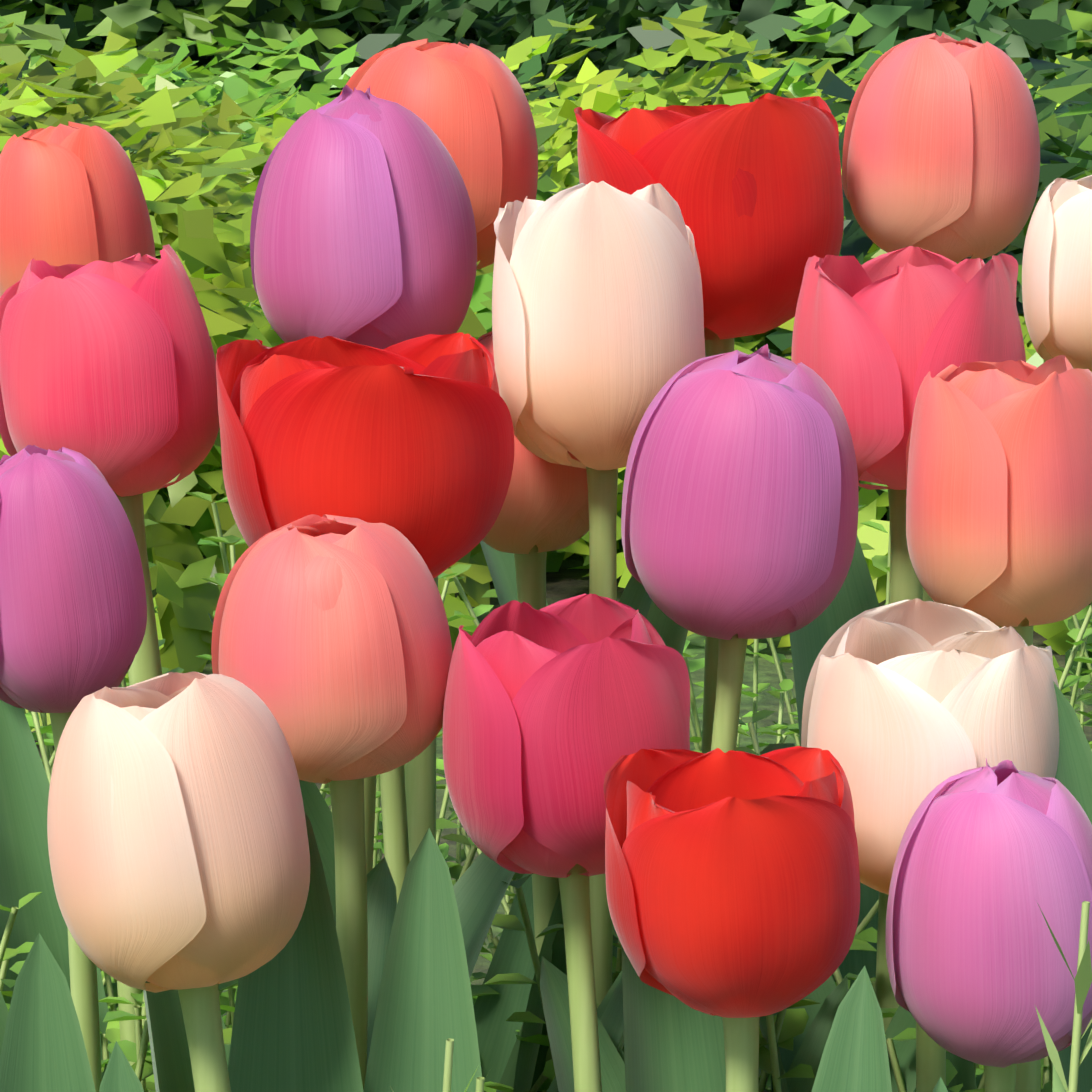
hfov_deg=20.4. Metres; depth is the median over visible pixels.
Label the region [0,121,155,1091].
tulip head
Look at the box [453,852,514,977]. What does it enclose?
tulip leaf
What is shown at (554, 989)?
tulip leaf
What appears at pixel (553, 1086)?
tulip leaf
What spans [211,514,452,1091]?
tulip
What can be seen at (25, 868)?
tulip leaf
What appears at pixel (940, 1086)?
tulip leaf
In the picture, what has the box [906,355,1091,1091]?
tulip head
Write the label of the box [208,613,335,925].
tulip leaf
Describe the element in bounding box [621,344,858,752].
tulip head
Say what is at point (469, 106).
tulip
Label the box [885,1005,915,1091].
tulip leaf
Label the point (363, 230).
tulip
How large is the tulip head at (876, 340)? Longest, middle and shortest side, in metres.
0.576 x 0.076 x 0.074 m
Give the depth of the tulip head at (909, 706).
0.83 m
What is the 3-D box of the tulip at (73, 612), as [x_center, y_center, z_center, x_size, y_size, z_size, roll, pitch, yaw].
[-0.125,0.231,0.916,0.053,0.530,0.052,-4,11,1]
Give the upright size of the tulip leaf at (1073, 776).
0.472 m
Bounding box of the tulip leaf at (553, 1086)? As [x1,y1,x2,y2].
[546,971,621,1091]
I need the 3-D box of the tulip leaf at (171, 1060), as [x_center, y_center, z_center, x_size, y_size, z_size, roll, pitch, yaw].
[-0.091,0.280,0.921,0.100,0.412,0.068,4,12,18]
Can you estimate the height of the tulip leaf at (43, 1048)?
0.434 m
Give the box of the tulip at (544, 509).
[477,331,588,1091]
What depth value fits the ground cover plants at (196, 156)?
4.08 m
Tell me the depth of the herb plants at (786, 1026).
1.14 m
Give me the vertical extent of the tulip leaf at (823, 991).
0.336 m
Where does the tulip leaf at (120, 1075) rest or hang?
on the ground
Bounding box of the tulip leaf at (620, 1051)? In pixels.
[608,1034,624,1063]
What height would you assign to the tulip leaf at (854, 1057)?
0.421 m
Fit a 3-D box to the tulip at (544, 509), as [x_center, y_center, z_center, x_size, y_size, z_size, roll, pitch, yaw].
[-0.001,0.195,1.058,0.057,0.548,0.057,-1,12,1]
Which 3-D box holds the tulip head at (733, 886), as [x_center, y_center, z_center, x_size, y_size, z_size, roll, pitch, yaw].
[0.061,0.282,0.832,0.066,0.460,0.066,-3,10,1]
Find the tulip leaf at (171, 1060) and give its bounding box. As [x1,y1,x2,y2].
[143,981,229,1091]
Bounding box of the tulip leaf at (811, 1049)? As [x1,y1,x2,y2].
[786,976,847,1091]
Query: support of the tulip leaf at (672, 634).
on the ground
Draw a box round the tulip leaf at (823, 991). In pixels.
[771,975,835,1091]
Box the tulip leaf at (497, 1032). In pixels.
[474,576,651,1091]
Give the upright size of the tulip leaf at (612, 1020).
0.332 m
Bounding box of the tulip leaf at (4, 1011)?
[0,991,8,1055]
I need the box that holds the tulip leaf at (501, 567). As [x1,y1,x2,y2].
[480,541,547,605]
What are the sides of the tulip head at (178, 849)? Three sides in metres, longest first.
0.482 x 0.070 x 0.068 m
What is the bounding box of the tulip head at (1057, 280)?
[1022,175,1091,371]
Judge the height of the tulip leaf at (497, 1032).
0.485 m
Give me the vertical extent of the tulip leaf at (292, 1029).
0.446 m
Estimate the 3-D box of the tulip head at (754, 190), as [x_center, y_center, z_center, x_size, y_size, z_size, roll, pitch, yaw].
[0.074,0.152,1.077,0.093,0.620,0.088,-4,12,1]
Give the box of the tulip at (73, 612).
[0,445,146,1091]
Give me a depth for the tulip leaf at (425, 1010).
0.83 m
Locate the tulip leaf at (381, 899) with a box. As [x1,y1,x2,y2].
[367,857,396,1064]
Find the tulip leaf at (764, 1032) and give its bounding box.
[759,1016,788,1091]
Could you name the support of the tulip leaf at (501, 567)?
on the ground
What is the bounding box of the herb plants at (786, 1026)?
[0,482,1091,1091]
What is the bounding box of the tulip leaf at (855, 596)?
[789,536,976,1091]
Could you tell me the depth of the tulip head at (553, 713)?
0.82 m
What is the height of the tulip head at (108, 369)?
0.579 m
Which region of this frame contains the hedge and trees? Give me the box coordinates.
[0,0,1091,120]
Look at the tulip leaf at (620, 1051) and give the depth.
0.91 m
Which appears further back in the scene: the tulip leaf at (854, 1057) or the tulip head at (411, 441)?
the tulip head at (411, 441)
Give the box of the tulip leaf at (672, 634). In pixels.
[496,601,687,1091]
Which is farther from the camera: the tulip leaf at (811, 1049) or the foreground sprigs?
the tulip leaf at (811, 1049)
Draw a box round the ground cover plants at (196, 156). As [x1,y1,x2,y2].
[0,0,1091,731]
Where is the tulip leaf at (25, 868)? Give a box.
[0,699,110,1073]
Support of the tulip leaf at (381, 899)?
on the ground
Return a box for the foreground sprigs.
[390,901,1091,1091]
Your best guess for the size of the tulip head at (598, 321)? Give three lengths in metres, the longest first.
0.597 x 0.069 x 0.067 m
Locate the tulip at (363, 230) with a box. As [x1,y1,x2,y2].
[250,85,476,902]
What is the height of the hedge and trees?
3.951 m
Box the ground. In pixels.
[32,474,1091,1088]
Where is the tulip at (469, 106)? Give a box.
[340,38,537,860]
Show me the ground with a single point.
(564, 582)
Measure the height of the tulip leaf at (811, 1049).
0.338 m
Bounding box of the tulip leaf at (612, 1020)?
[600,979,623,1050]
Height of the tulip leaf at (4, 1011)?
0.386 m
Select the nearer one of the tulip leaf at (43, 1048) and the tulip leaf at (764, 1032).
the tulip leaf at (43, 1048)
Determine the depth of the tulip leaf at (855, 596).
1.17 m
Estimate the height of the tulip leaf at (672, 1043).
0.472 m
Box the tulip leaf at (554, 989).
[540,956,625,1091]

